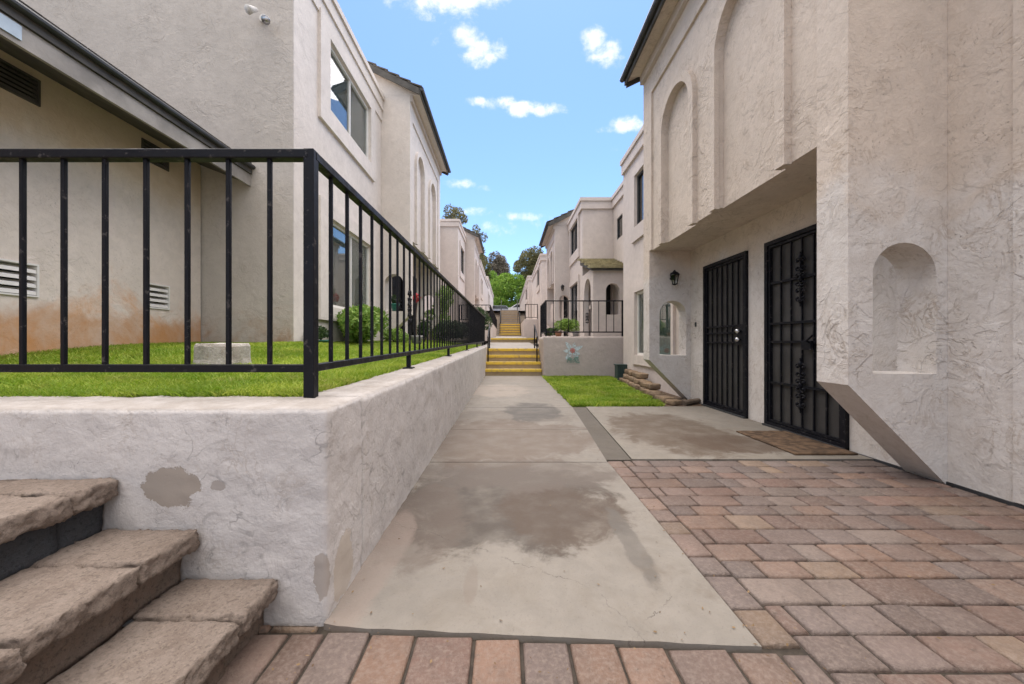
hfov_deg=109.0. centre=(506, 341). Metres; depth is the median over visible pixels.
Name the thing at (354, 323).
shrub
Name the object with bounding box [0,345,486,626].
retaining wall
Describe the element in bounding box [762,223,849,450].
security door
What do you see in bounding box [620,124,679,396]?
townhouse
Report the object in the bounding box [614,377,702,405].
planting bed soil
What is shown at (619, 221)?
window
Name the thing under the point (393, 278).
security door
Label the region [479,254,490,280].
eucalyptus tree
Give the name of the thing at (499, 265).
eucalyptus tree
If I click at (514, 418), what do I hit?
walkway slab
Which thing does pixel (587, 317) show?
iron railing
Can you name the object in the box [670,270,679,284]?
wall lantern
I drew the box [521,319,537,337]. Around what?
terrace wall
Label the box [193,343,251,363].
concrete block
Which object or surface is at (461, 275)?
window
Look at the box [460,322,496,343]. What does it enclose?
terrace wall
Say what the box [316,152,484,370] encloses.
iron railing
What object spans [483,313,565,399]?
ground
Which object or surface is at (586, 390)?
lawn grass
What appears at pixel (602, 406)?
lawn soil
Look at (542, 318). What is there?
iron railing
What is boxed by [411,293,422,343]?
red flowers
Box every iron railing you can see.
[0,148,318,397]
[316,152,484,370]
[490,305,496,328]
[525,304,537,318]
[540,301,544,336]
[545,300,622,335]
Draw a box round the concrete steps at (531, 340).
[491,338,535,343]
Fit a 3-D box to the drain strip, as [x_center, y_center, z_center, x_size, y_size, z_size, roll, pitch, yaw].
[0.973,0.990,4.138,0.200,0.080,2.402,0,0,3]
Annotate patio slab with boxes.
[586,406,873,461]
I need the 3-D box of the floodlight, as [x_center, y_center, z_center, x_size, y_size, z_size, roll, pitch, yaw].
[-3.380,-4.455,4.998,0.344,0.290,0.215,0,0,0]
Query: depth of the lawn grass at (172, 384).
2.22 m
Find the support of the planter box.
on the planting bed soil at (680, 398)
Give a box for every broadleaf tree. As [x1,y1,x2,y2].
[486,270,499,300]
[490,273,525,307]
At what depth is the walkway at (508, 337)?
20.05 m
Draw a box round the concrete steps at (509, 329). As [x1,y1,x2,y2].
[499,324,520,335]
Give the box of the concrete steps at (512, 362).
[485,348,541,375]
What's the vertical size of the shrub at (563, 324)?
0.498 m
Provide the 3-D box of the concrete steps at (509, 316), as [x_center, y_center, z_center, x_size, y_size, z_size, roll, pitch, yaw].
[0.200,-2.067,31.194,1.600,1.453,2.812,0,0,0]
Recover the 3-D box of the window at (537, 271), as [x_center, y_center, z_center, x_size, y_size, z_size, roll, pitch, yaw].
[1.850,-3.685,21.250,0.120,1.530,1.820,0,0,0]
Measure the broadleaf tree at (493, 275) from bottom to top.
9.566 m
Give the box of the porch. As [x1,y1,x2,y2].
[578,259,622,336]
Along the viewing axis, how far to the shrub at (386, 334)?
8.10 m
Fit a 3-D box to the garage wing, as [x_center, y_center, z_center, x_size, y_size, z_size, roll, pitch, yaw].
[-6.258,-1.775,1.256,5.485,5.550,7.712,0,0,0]
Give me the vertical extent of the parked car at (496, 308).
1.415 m
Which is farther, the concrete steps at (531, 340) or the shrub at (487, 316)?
the concrete steps at (531, 340)
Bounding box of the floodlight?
[244,4,269,24]
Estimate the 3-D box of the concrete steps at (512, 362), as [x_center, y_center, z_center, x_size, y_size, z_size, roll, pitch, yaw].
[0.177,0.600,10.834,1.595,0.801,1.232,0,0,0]
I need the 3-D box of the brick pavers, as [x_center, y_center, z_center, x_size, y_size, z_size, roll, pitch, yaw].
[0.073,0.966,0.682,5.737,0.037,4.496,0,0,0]
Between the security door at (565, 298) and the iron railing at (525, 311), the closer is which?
the security door at (565, 298)
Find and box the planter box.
[614,364,626,379]
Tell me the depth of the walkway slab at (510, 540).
1.51 m
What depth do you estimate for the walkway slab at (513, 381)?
8.72 m
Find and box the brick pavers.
[217,461,1023,683]
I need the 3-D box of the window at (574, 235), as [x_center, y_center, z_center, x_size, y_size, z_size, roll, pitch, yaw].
[2.430,-3.625,13.050,0.120,1.550,1.820,0,0,0]
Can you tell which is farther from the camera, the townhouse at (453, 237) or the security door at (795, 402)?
the townhouse at (453, 237)
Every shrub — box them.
[319,326,333,342]
[335,303,388,342]
[383,327,408,342]
[417,319,432,339]
[435,320,460,340]
[476,306,492,329]
[544,327,557,335]
[554,318,579,334]
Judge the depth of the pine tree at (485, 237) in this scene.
49.66 m
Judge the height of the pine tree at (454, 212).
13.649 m
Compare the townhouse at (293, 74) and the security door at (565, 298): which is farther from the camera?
the security door at (565, 298)
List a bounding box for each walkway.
[486,342,535,347]
[493,336,524,337]
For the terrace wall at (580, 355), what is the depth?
9.82 m
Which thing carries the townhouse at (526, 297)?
on the ground at (522, 316)
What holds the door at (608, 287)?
in the porch
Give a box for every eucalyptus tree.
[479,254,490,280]
[488,251,510,294]
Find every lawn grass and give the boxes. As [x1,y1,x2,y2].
[0,339,480,397]
[542,375,664,406]
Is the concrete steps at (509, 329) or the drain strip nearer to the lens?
the drain strip
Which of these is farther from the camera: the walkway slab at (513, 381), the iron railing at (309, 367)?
the walkway slab at (513, 381)
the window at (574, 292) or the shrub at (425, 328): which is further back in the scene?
the window at (574, 292)
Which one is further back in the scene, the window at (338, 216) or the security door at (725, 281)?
the window at (338, 216)
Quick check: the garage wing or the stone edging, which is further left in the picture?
the garage wing
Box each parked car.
[493,306,507,310]
[508,304,519,310]
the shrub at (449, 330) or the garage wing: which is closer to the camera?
the garage wing
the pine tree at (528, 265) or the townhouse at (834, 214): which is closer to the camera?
the townhouse at (834, 214)
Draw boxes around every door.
[392,276,402,331]
[408,276,416,339]
[564,296,567,335]
[606,284,609,314]
[701,251,747,418]
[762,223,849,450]
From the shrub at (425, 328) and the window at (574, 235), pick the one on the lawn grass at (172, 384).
the shrub at (425, 328)
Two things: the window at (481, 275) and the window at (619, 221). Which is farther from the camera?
the window at (481, 275)
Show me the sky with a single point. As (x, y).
(533, 114)
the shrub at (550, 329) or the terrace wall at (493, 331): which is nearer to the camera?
the shrub at (550, 329)
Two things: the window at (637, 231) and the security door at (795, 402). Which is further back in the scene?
the window at (637, 231)
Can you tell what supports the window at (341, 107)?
in the townhouse at (293, 74)
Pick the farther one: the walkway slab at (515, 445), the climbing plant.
the climbing plant
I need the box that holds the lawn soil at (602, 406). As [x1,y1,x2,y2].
[565,398,634,406]
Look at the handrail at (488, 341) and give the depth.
10.59 m
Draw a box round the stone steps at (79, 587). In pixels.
[0,477,277,683]
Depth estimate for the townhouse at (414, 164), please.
8.74 m
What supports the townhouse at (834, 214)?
on the ground at (522, 316)
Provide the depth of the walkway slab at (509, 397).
6.10 m
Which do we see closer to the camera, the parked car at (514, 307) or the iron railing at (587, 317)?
the iron railing at (587, 317)
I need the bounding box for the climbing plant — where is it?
[425,285,453,340]
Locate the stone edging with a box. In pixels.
[619,369,681,405]
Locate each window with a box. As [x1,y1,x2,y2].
[318,7,374,181]
[319,195,375,321]
[459,240,464,281]
[481,275,482,300]
[488,291,489,307]
[525,284,527,303]
[536,264,539,293]
[569,214,579,266]
[569,274,579,335]
[617,215,621,239]
[631,155,643,243]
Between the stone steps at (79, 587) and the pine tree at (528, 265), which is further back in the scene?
the pine tree at (528, 265)
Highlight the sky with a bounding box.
[337,0,652,278]
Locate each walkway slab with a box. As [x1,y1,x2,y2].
[324,462,761,652]
[430,429,606,461]
[451,408,586,428]
[465,387,572,407]
[478,376,551,386]
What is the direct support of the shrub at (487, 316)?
on the left yard
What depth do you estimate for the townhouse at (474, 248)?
21.00 m
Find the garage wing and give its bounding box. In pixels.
[0,0,255,355]
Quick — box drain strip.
[573,407,630,461]
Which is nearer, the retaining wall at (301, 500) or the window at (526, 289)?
the retaining wall at (301, 500)
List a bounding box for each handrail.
[487,324,489,361]
[534,324,537,361]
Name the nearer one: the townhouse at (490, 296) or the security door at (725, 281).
the security door at (725, 281)
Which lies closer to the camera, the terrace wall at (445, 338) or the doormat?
the doormat
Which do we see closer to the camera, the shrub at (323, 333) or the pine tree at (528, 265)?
the shrub at (323, 333)
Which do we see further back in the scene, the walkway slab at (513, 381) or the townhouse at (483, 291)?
the townhouse at (483, 291)
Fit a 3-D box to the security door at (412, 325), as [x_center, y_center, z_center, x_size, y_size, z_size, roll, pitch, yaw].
[-2.974,-1.044,11.475,0.072,2.063,0.946,0,0,0]
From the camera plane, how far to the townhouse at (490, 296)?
40.67 m
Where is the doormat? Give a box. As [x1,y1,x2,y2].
[736,430,857,454]
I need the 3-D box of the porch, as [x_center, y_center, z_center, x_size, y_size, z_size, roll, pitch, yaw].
[2.825,-1.346,10.865,1.130,2.592,1.670,0,0,0]
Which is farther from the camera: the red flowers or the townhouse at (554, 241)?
the townhouse at (554, 241)
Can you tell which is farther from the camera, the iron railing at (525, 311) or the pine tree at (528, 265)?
the pine tree at (528, 265)
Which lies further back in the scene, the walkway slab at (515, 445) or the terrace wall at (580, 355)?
the terrace wall at (580, 355)
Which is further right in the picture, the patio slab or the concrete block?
the patio slab
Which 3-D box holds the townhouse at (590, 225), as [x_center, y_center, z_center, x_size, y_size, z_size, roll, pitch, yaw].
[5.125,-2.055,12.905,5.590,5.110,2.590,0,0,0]
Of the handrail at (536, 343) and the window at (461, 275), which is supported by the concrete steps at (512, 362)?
the handrail at (536, 343)
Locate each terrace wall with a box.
[425,330,481,344]
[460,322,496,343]
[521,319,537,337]
[539,336,622,376]
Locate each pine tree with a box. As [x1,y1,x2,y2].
[442,203,467,224]
[472,224,487,270]
[513,246,543,291]
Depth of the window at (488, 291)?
38.04 m
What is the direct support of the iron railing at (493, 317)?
on the terrace wall at (493, 331)
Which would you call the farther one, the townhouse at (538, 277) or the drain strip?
the townhouse at (538, 277)
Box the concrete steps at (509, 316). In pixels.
[500,310,518,323]
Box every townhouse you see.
[21,0,384,342]
[367,61,450,340]
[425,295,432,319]
[440,219,466,321]
[463,227,484,306]
[479,259,488,313]
[486,276,493,310]
[519,276,531,318]
[531,253,555,340]
[539,209,573,335]
[567,197,612,336]
[611,181,622,314]
[620,0,1023,508]
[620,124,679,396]
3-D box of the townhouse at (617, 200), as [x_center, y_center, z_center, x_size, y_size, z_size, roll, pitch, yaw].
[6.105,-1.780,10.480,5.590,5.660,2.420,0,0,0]
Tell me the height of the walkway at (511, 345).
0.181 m

